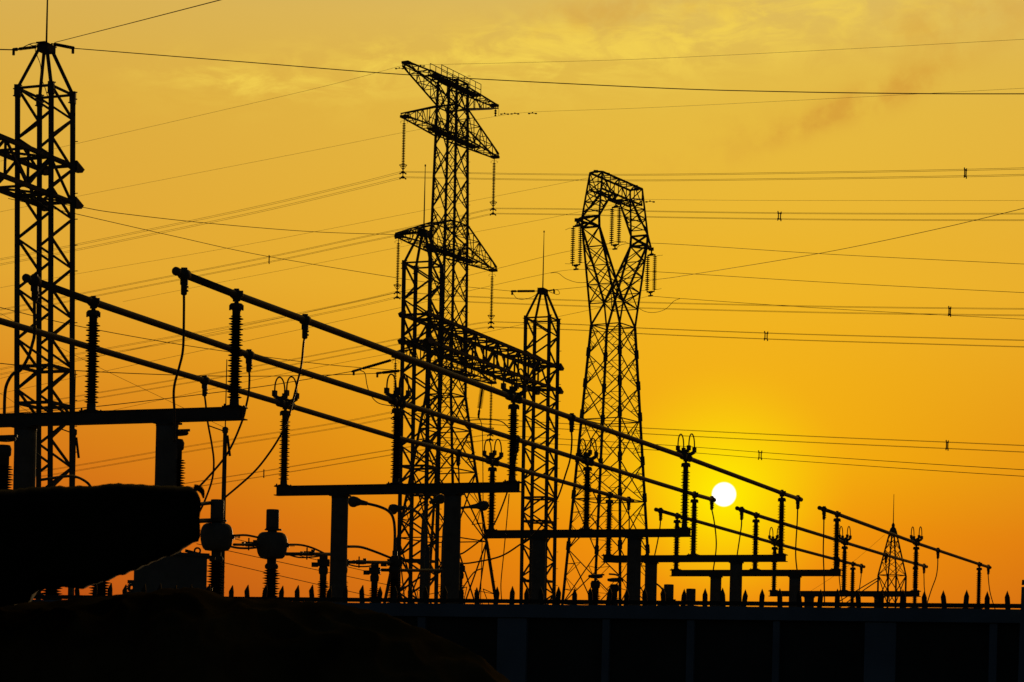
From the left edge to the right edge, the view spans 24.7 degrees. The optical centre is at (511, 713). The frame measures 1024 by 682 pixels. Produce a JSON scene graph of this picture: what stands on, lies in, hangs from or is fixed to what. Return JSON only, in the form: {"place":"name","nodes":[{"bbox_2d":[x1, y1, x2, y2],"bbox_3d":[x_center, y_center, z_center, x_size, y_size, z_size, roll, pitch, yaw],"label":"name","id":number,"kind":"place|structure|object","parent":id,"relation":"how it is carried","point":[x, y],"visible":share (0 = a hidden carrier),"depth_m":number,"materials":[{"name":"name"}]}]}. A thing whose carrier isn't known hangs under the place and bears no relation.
{"place":"outdoors","nodes":[
{"label":"outdoors","id":0,"kind":"place"},
{"bbox_2d":[127,547,215,592],"bbox_3d":[-5.902,-1.860,40.402,1.514,2.065,0.660,1,0,-8],"label":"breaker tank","id":1,"kind":"object","parent":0,"point":[180,570],"visible":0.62,"depth_m":40.12,"materials":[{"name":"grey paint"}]},
{"bbox_2d":[6,371,352,413],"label":"overhead wire","id":2,"kind":"object","parent":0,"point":[185,396],"visible":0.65,"depth_m":77.24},
{"bbox_2d":[0,0,1023,608],"label":"sky","id":3,"kind":"structure","parent":0,"point":[909,391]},
{"bbox_2d":[32,600,1020,681],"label":"boundary wall","id":4,"kind":"structure","parent":0,"point":[565,643],"depth_m":19.47,"materials":[{"name":"black paint"}]},
{"bbox_2d":[33,583,1020,608],"bbox_3d":[0.112,-1.011,19.990,40.740,0.160,0.046,1,0,15],"label":"spiked fence","id":5,"kind":"object","parent":4,"relation":"on","point":[858,603],"visible":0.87,"depth_m":19.81,"materials":[{"name":"black metal"}]},
{"bbox_2d":[74,48,1023,93],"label":"overhead wire","id":6,"kind":"object","parent":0,"point":[565,83],"visible":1,"depth_m":61.48,"materials":[{"name":"metal"}]},
{"bbox_2d":[877,501,906,607],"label":"lightning tower","id":7,"kind":"structure","parent":0,"point":[893,530],"depth_m":229.88,"materials":[{"name":"metal"}]},
{"bbox_3d":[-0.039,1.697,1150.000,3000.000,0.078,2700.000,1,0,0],"label":"ground","id":8,"kind":"structure","parent":0,"visible":0},
{"bbox_2d":[0,435,17,489],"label":"switch post","id":9,"kind":"object","parent":8,"relation":"on","point":[5,455],"visible":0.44,"depth_m":48.88,"materials":[{"name":"brown ceramic"}]},
{"bbox_2d":[13,0,84,599],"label":"lattice mast","id":10,"kind":"object","parent":8,"relation":"on","point":[46,48],"visible":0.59,"depth_m":67.33,"materials":[{"name":"metal"}]},
{"bbox_2d":[0,133,70,206],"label":"lattice girder","id":11,"kind":"object","parent":10,"relation":"attached to","point":[6,153],"visible":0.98,"depth_m":66.09,"materials":[{"name":"metal"}]},
{"bbox_2d":[37,200,393,234],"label":"overhead wire","id":12,"kind":"object","parent":11,"relation":"attached to","point":[220,224],"visible":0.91,"depth_m":77.50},
{"bbox_2d":[8,198,506,290],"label":"overhead wire","id":13,"kind":"object","parent":11,"relation":"attached to","point":[253,253],"visible":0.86,"depth_m":83.02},
{"bbox_2d":[57,370,79,599],"bbox_3d":[-11.924,-3.877,62.500,0.629,10.610,0.170,1,0,0],"label":"lightning pole","id":14,"kind":"object","parent":8,"relation":"on","point":[75,446],"visible":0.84,"depth_m":62.46,"materials":[{"name":"black metal"}]},
{"bbox_2d":[0,483,204,606],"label":"canvas canopy","id":15,"kind":"object","parent":8,"relation":"on","point":[76,537],"visible":1,"depth_m":6.71,"materials":[{"name":"fabric"}]},
{"bbox_2d":[0,406,247,599],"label":"busbar support","id":16,"kind":"object","parent":8,"relation":"on","point":[25,426],"visible":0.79,"depth_m":50.20,"materials":[{"name":"paint"}]},
{"bbox_2d":[79,296,101,410],"bbox_3d":[-9.075,-7.789,50.601,0.536,2.502,0.347,1,0,16],"label":"post insulator","id":17,"kind":"object","parent":16,"relation":"on","point":[93,314],"visible":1,"depth_m":50.52,"materials":[{"name":"brown ceramic"}]},
{"bbox_2d":[22,274,715,501],"bbox_3d":[-0.976,-8.717,70.756,0.172,0.300,48.747,1,0,22],"label":"busbar","id":18,"kind":"object","parent":17,"relation":"on","point":[28,278],"visible":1,"depth_m":60.28,"materials":[{"name":"metal"}]},
{"bbox_2d":[3,274,41,415],"bbox_3d":[-10.154,-7.646,48.532,0.726,2.937,0.251,1,0,9],"label":"dropper cable","id":19,"kind":"object","parent":18,"relation":"hanging from","point":[36,284],"visible":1,"depth_m":48.47,"materials":[{"name":"metal"}]},
{"bbox_2d":[200,349,254,485],"bbox_3d":[-7.129,-7.087,57.157,1.606,3.672,0.267,1,0,0],"label":"dropper cable","id":20,"kind":"object","parent":18,"relation":"hanging from","point":[250,358],"visible":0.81,"depth_m":57.13,"materials":[{"name":"metal"}]},
{"bbox_2d":[384,373,410,407],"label":"expansion connector","id":21,"kind":"object","parent":18,"relation":"attached to","point":[396,393],"visible":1,"depth_m":65.01,"materials":[{"name":"metal"}]},
{"bbox_2d":[460,436,520,554],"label":"dropper cable","id":22,"kind":"object","parent":18,"relation":"hanging from","point":[518,450],"visible":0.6,"depth_m":74.65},
{"bbox_2d":[577,438,597,465],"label":"expansion connector","id":23,"kind":"object","parent":18,"relation":"attached to","point":[587,455],"visible":1,"depth_m":79.42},
{"bbox_2d":[222,288,245,406],"bbox_3d":[-5.827,-7.713,49.299,0.536,2.497,0.347,1,0,16],"label":"post insulator","id":24,"kind":"object","parent":16,"relation":"on","point":[236,307],"visible":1,"depth_m":49.22,"materials":[{"name":"brown ceramic"}]},
{"bbox_2d":[172,267,802,501],"bbox_3d":[2.322,-8.638,69.580,0.172,0.261,48.902,1,0,22],"label":"busbar","id":25,"kind":"object","parent":24,"relation":"on","point":[194,278],"visible":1,"depth_m":58.77,"materials":[{"name":"metal"}]},
{"bbox_2d":[172,267,190,441],"bbox_3d":[-6.685,-7.251,47.268,0.285,3.528,0.220,1,0,22],"label":"dropper cable","id":26,"kind":"object","parent":25,"relation":"hanging from","point":[185,278],"visible":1,"depth_m":47.23,"materials":[{"name":"metal"}]},
{"bbox_2d":[224,314,310,498],"bbox_3d":[-5.728,-7.286,56.916,0.883,3.341,9.838,1,0,-17],"label":"dropper cable","id":27,"kind":"object","parent":25,"relation":"hanging from","point":[305,327],"visible":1,"depth_m":55.57,"materials":[{"name":"metal"}]},
{"bbox_2d":[501,368,527,403],"bbox_3d":[0.065,-8.981,63.928,0.490,0.916,0.880,1,0,22],"label":"expansion connector","id":28,"kind":"object","parent":25,"relation":"attached to","point":[512,390],"visible":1,"depth_m":63.72,"materials":[{"name":"metal"}]},
{"bbox_2d":[460,413,575,563],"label":"dropper cable","id":29,"kind":"object","parent":25,"relation":"hanging from","point":[571,425],"visible":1,"depth_m":71.08,"materials":[{"name":"metal"}]},
{"bbox_2d":[676,433,696,461],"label":"expansion connector","id":30,"kind":"object","parent":25,"relation":"attached to","point":[683,450],"visible":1,"depth_m":78.11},
{"bbox_2d":[176,429,189,485],"bbox_3d":[-7.248,-2.281,50.000,0.498,7.633,0.498,1,0,-45],"label":"switch post","id":31,"kind":"object","parent":8,"relation":"on","point":[180,442],"visible":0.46,"depth_m":49.90,"materials":[{"name":"metal"}]},
{"bbox_2d":[200,499,239,595],"bbox_3d":[-7.865,-2.081,62.000,0.891,7.205,0.891,1,0,45],"label":"current transformer","id":32,"kind":"object","parent":8,"relation":"on","point":[217,536],"visible":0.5,"depth_m":61.82,"materials":[{"name":"grey paint"}]},
{"bbox_2d":[209,359,230,595],"bbox_3d":[-7.884,-3.978,62.500,0.629,10.997,0.170,1,0,0],"label":"lightning pole","id":33,"kind":"object","parent":8,"relation":"on","point":[226,442],"visible":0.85,"depth_m":62.46,"materials":[{"name":"black metal"}]},
{"bbox_2d":[257,509,294,596],"bbox_3d":[-6.665,-2.051,64.600,0.891,7.199,0.891,1,0,45],"label":"current transformer","id":34,"kind":"object","parent":8,"relation":"on","point":[272,544],"visible":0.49,"depth_m":64.42,"materials":[{"name":"grey paint"}]},
{"bbox_2d":[311,556,329,596],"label":"switch post","id":35,"kind":"object","parent":8,"relation":"on","point":[323,563],"visible":0.3,"depth_m":67.40,"materials":[{"name":"brown ceramic"}]},
{"bbox_2d":[285,548,329,559],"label":"contact arm","id":36,"kind":"object","parent":35,"relation":"attached to","point":[307,553],"visible":0.82,"depth_m":65.94},
{"bbox_2d":[363,564,380,602],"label":"switch post","id":37,"kind":"object","parent":8,"relation":"on","point":[374,571],"visible":0.25,"depth_m":71.39,"materials":[{"name":"brown ceramic"}]},
{"bbox_2d":[348,496,397,555],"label":"street lamp","id":38,"kind":"object","parent":8,"relation":"on","point":[353,501],"visible":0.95,"depth_m":73.96,"materials":[{"name":"metal"}]},
{"bbox_2d":[381,555,401,602],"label":"switch post","id":39,"kind":"object","parent":8,"relation":"on","point":[395,568],"visible":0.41,"depth_m":71.88,"materials":[{"name":"brown ceramic"}]},
{"bbox_2d":[347,556,393,567],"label":"contact arm","id":40,"kind":"object","parent":39,"relation":"attached to","point":[362,562],"visible":0.98,"depth_m":69.96},
{"bbox_2d":[274,482,521,603],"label":"busbar support","id":41,"kind":"object","parent":8,"relation":"on","point":[452,493],"visible":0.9,"depth_m":65.01,"materials":[{"name":"paint"}]},
{"bbox_2d":[274,400,291,485],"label":"post insulator","id":42,"kind":"object","parent":41,"relation":"on","point":[284,440],"visible":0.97,"depth_m":66.44,"materials":[{"name":"brown ceramic"}]},
{"bbox_2d":[0,318,633,502],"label":"busbar","id":43,"kind":"object","parent":42,"relation":"on","point":[74,342],"visible":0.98,"depth_m":65.36,"materials":[{"name":"metal"}]},
{"bbox_2d":[200,375,214,511],"bbox_3d":[-8.139,-7.114,62.186,0.451,3.773,0.230,1,0,18],"label":"dropper cable","id":44,"kind":"object","parent":43,"relation":"hanging from","point":[205,387],"visible":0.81,"depth_m":62.19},
{"bbox_2d":[272,376,298,409],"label":"expansion connector","id":45,"kind":"object","parent":43,"relation":"on","point":[283,397],"visible":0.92,"depth_m":66.26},
{"bbox_2d":[482,439,502,466],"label":"expansion connector","id":46,"kind":"object","parent":43,"relation":"attached to","point":[493,453],"visible":1,"depth_m":80.71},
{"bbox_2d":[386,397,403,483],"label":"post insulator","id":47,"kind":"object","parent":41,"relation":"on","point":[396,434],"visible":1,"depth_m":65.14,"materials":[{"name":"brown ceramic"}]},
{"bbox_2d":[503,393,520,481],"bbox_3d":[0.028,-7.549,63.919,0.536,2.435,0.347,1,0,16],"label":"post insulator","id":48,"kind":"object","parent":41,"relation":"on","point":[513,407],"visible":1,"depth_m":63.83,"materials":[{"name":"brown ceramic"}]},
{"bbox_2d":[388,504,429,595],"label":"street lamp","id":49,"kind":"object","parent":8,"relation":"on","point":[394,508],"visible":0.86,"depth_m":77.94,"materials":[{"name":"metal"}]},
{"bbox_2d":[397,164,444,603],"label":"lattice mast","id":50,"kind":"object","parent":8,"relation":"on","point":[428,344],"visible":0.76,"depth_m":92.36,"materials":[{"name":"metal"}]},
{"bbox_2d":[0,307,389,369],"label":"overhead wire","id":51,"kind":"object","parent":50,"relation":"attached to","point":[199,347],"visible":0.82,"depth_m":77.33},
{"bbox_2d":[419,494,443,597],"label":"street lamp","id":52,"kind":"object","parent":8,"relation":"on","point":[439,499],"visible":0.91,"depth_m":83.92,"materials":[{"name":"metal"}]},
{"bbox_2d":[383,60,499,603],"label":"transmission pylon","id":53,"kind":"object","parent":8,"relation":"on","point":[468,92],"visible":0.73,"depth_m":184.81,"materials":[{"name":"metal"}]},
{"bbox_2d":[391,357,396,418],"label":"suspension insulator","id":54,"kind":"object","parent":53,"relation":"hanging from","point":[395,365],"visible":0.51,"depth_m":178.31,"materials":[{"name":"ceramic"}]},
{"bbox_2d":[10,412,390,480],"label":"conductor bundle","id":55,"kind":"object","parent":54,"relation":"hanging from","point":[222,445],"visible":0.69,"depth_m":190.18,"materials":[{"name":"metal"}]},
{"bbox_2d":[408,412,1023,452],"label":"conductor bundle","id":56,"kind":"object","parent":54,"relation":"hanging from","point":[946,448],"visible":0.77,"depth_m":163.59,"materials":[{"name":"metal"}]},
{"bbox_2d":[394,237,401,298],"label":"suspension insulator","id":57,"kind":"object","parent":53,"relation":"hanging from","point":[397,284],"visible":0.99,"depth_m":178.34,"materials":[{"name":"ceramic"}]},
{"bbox_2d":[0,291,395,374],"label":"conductor bundle","id":58,"kind":"object","parent":57,"relation":"hanging from","point":[223,328],"visible":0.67,"depth_m":190.13,"materials":[{"name":"metal"}]},
{"bbox_2d":[399,291,1023,316],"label":"conductor bundle","id":59,"kind":"object","parent":57,"relation":"hanging from","point":[949,309],"visible":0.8,"depth_m":166.36,"materials":[{"name":"metal"}]},
{"bbox_2d":[399,117,407,179],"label":"suspension insulator","id":60,"kind":"object","parent":53,"relation":"hanging from","point":[403,151],"visible":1,"depth_m":178.71,"materials":[{"name":"ceramic"}]},
{"bbox_2d":[0,171,400,264],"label":"conductor bundle","id":61,"kind":"object","parent":60,"relation":"hanging from","point":[216,216],"visible":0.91,"depth_m":190.13,"materials":[{"name":"metal"}]},
{"bbox_2d":[487,383,494,440],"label":"suspension insulator","id":62,"kind":"object","parent":53,"relation":"hanging from","point":[490,415],"visible":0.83,"depth_m":191.29,"materials":[{"name":"ceramic"}]},
{"bbox_2d":[185,434,486,487],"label":"conductor bundle","id":63,"kind":"object","parent":62,"relation":"hanging from","point":[321,466],"visible":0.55,"depth_m":189.61,"materials":[{"name":"metal"}]},
{"bbox_2d":[492,436,1023,476],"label":"conductor bundle","id":64,"kind":"object","parent":62,"relation":"hanging from","point":[761,452],"visible":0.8,"depth_m":162.87,"materials":[{"name":"metal"}]},
{"bbox_2d":[487,271,495,328],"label":"suspension insulator","id":65,"kind":"object","parent":53,"relation":"hanging from","point":[491,298],"visible":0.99,"depth_m":191.02,"materials":[{"name":"ceramic"}]},
{"bbox_2d":[0,321,490,413],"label":"conductor bundle","id":66,"kind":"object","parent":65,"relation":"hanging from","point":[245,367],"visible":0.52,"depth_m":189.83,"materials":[{"name":"metal"}]},
{"bbox_2d":[489,321,1023,346],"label":"conductor bundle","id":67,"kind":"object","parent":65,"relation":"hanging from","point":[767,333],"visible":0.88,"depth_m":164.10,"materials":[{"name":"metal"}]},
{"bbox_2d":[490,157,497,215],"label":"suspension insulator","id":68,"kind":"object","parent":53,"relation":"hanging from","point":[493,189],"visible":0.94,"depth_m":190.97,"materials":[{"name":"ceramic"}]},
{"bbox_2d":[3,208,491,314],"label":"conductor bundle","id":69,"kind":"object","parent":68,"relation":"hanging from","point":[253,260],"visible":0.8,"depth_m":189.80,"materials":[{"name":"metal"}]},
{"bbox_2d":[507,208,1023,220],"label":"conductor bundle","id":70,"kind":"object","parent":68,"relation":"hanging from","point":[778,218],"visible":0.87,"depth_m":165.26,"materials":[{"name":"metal"}]},
{"bbox_2d":[409,167,1023,180],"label":"conductor bundle","id":71,"kind":"object","parent":53,"relation":"hanging from","point":[965,175],"visible":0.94,"depth_m":164.82,"materials":[{"name":"metal"}]},
{"bbox_2d":[430,39,1022,64],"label":"overhead wire","id":72,"kind":"object","parent":53,"relation":"attached to","point":[737,54],"visible":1,"depth_m":167.23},
{"bbox_2d":[440,501,488,597],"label":"street lamp","id":73,"kind":"object","parent":8,"relation":"on","point":[482,505],"visible":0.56,"depth_m":81.93,"materials":[{"name":"metal"}]},
{"bbox_2d":[519,231,563,604],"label":"lattice mast","id":74,"kind":"object","parent":8,"relation":"on","point":[542,290],"visible":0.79,"depth_m":104.42,"materials":[{"name":"metal"}]},
{"bbox_2d":[401,313,557,391],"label":"lattice girder","id":75,"kind":"object","parent":74,"relation":"attached to","point":[465,355],"visible":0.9,"depth_m":97.78,"materials":[{"name":"metal"}]},
{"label":"tension insulator","id":76,"kind":"object","parent":74,"relation":"attached to","visible":0},
{"bbox_2d":[555,208,1023,289],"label":"overhead wire","id":77,"kind":"object","parent":76,"relation":"attached to","point":[812,254],"visible":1,"depth_m":82.18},
{"bbox_2d":[483,528,692,605],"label":"busbar support","id":78,"kind":"object","parent":8,"relation":"on","point":[634,537],"visible":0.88,"depth_m":79.41,"materials":[{"name":"paint"}]},
{"bbox_2d":[485,458,496,529],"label":"post insulator","id":79,"kind":"object","parent":78,"relation":"on","point":[492,469],"visible":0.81,"depth_m":80.84,"materials":[{"name":"brown ceramic"}]},
{"bbox_2d":[580,458,591,528],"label":"post insulator","id":80,"kind":"object","parent":78,"relation":"on","point":[587,469],"visible":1,"depth_m":79.54,"materials":[{"name":"brown ceramic"}]},
{"bbox_2d":[677,453,691,528],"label":"post insulator","id":81,"kind":"object","parent":78,"relation":"on","point":[685,465],"visible":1,"depth_m":78.24,"materials":[{"name":"brown ceramic"}]},
{"bbox_2d":[588,574,603,604],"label":"switch post","id":82,"kind":"object","parent":8,"relation":"on","point":[595,586],"visible":0.21,"depth_m":73.88,"materials":[{"name":"brown ceramic"}]},
{"bbox_2d":[561,170,653,605],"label":"transmission pylon","id":83,"kind":"object","parent":8,"relation":"on","point":[613,284],"visible":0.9,"depth_m":169.58,"materials":[{"name":"metal"}]},
{"bbox_2d":[565,222,586,269],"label":"suspension insulator","id":84,"kind":"object","parent":83,"relation":"hanging from","point":[572,245],"visible":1,"depth_m":165.10,"materials":[{"name":"ceramic"}]},
{"bbox_2d":[579,269,1023,292],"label":"overhead wire","id":85,"kind":"object","parent":84,"relation":"hanging from","point":[798,280],"visible":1,"depth_m":161.13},
{"bbox_2d":[605,203,625,249],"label":"suspension insulator","id":86,"kind":"object","parent":83,"relation":"hanging from","point":[618,227],"visible":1,"depth_m":169.96,"materials":[{"name":"ceramic"}]},
{"bbox_2d":[617,243,1017,263],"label":"overhead wire","id":87,"kind":"object","parent":86,"relation":"hanging from","point":[830,254],"visible":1,"depth_m":159.21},
{"bbox_2d":[642,251,660,296],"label":"suspension insulator","id":88,"kind":"object","parent":83,"relation":"hanging from","point":[647,269],"visible":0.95,"depth_m":174.85,"materials":[{"name":"ceramic"}]},
{"bbox_2d":[650,199,1023,200],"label":"overhead wire","id":89,"kind":"object","parent":83,"relation":"attached to","point":[873,200],"visible":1,"depth_m":157.14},
{"bbox_2d":[607,578,622,604],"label":"switch post","id":90,"kind":"object","parent":8,"relation":"on","point":[614,588],"visible":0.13,"depth_m":75.88,"materials":[{"name":"metal"}]},
{"bbox_2d":[657,584,679,605],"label":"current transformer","id":91,"kind":"object","parent":8,"relation":"on","point":[669,589],"visible":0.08,"depth_m":83.84,"materials":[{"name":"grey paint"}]},
{"bbox_2d":[601,554,787,606],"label":"busbar support","id":92,"kind":"object","parent":8,"relation":"on","point":[736,562],"visible":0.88,"depth_m":90.64,"materials":[{"name":"paint"}]},
{"bbox_2d":[603,492,612,554],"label":"post insulator","id":93,"kind":"object","parent":92,"relation":"on","point":[608,544],"visible":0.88,"depth_m":92.12,"materials":[{"name":"brown ceramic"}]},
{"bbox_2d":[687,491,697,554],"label":"post insulator","id":94,"kind":"object","parent":92,"relation":"on","point":[694,507],"visible":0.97,"depth_m":90.82,"materials":[{"name":"brown ceramic"}]},
{"bbox_2d":[774,490,786,554],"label":"post insulator","id":95,"kind":"object","parent":92,"relation":"on","point":[781,514],"visible":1,"depth_m":89.52,"materials":[{"name":"brown ceramic"}]},
{"bbox_2d":[670,569,841,606],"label":"busbar support","id":96,"kind":"object","parent":8,"relation":"on","point":[794,576],"visible":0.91,"depth_m":98.79,"materials":[{"name":"paint"}]},
{"bbox_2d":[670,513,680,569],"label":"post insulator","id":97,"kind":"object","parent":96,"relation":"on","point":[676,542],"visible":0.62,"depth_m":100.21,"materials":[{"name":"brown ceramic"}]},
{"bbox_2d":[749,512,760,569],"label":"post insulator","id":98,"kind":"object","parent":96,"relation":"on","point":[755,539],"visible":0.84,"depth_m":98.90,"materials":[{"name":"brown ceramic"}]},
{"bbox_2d":[735,506,927,567],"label":"busbar","id":99,"kind":"object","parent":98,"relation":"on","point":[738,508],"visible":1,"depth_m":109.17,"materials":[{"name":"metal"}]},
{"bbox_2d":[830,511,841,569],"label":"post insulator","id":100,"kind":"object","parent":96,"relation":"on","point":[836,541],"visible":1,"depth_m":97.61,"materials":[{"name":"brown ceramic"}]},
{"bbox_2d":[769,591,920,607],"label":"busbar support","id":101,"kind":"object","parent":8,"relation":"on","point":[809,596],"visible":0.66,"depth_m":113.29,"materials":[{"name":"paint"}]},
{"bbox_2d":[839,541,847,590],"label":"post insulator","id":102,"kind":"object","parent":101,"relation":"on","point":[844,566],"visible":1,"depth_m":113.42,"materials":[{"name":"brown ceramic"}]},
{"bbox_2d":[911,540,919,590],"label":"post insulator","id":103,"kind":"object","parent":101,"relation":"on","point":[915,573],"visible":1,"depth_m":112.12,"materials":[{"name":"brown ceramic"}]},
{"bbox_2d":[817,506,991,568],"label":"busbar","id":104,"kind":"object","parent":103,"relation":"on","point":[893,534],"visible":1,"depth_m":107.68,"materials":[{"name":"metal"}]},
{"bbox_2d":[847,607,983,608],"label":"busbar support","id":105,"kind":"object","parent":8,"relation":"on","point":[947,608],"visible":0.06,"depth_m":127.51,"materials":[{"name":"paint"}]},
{"bbox_2d":[850,561,855,607],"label":"post insulator","id":106,"kind":"object","parent":105,"relation":"on","point":[852,579],"visible":0.73,"depth_m":129.75,"materials":[{"name":"brown ceramic"}]},
{"bbox_2d":[654,508,865,567],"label":"busbar","id":107,"kind":"object","parent":106,"relation":"on","point":[746,535],"visible":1,"depth_m":110.22,"materials":[{"name":"metal"}]},
{"bbox_2d":[1018,580,1023,681],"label":"gate post","id":108,"kind":"object","parent":8,"relation":"on","point":[1021,662],"visible":1,"depth_m":18.55,"materials":[{"name":"black paint"}]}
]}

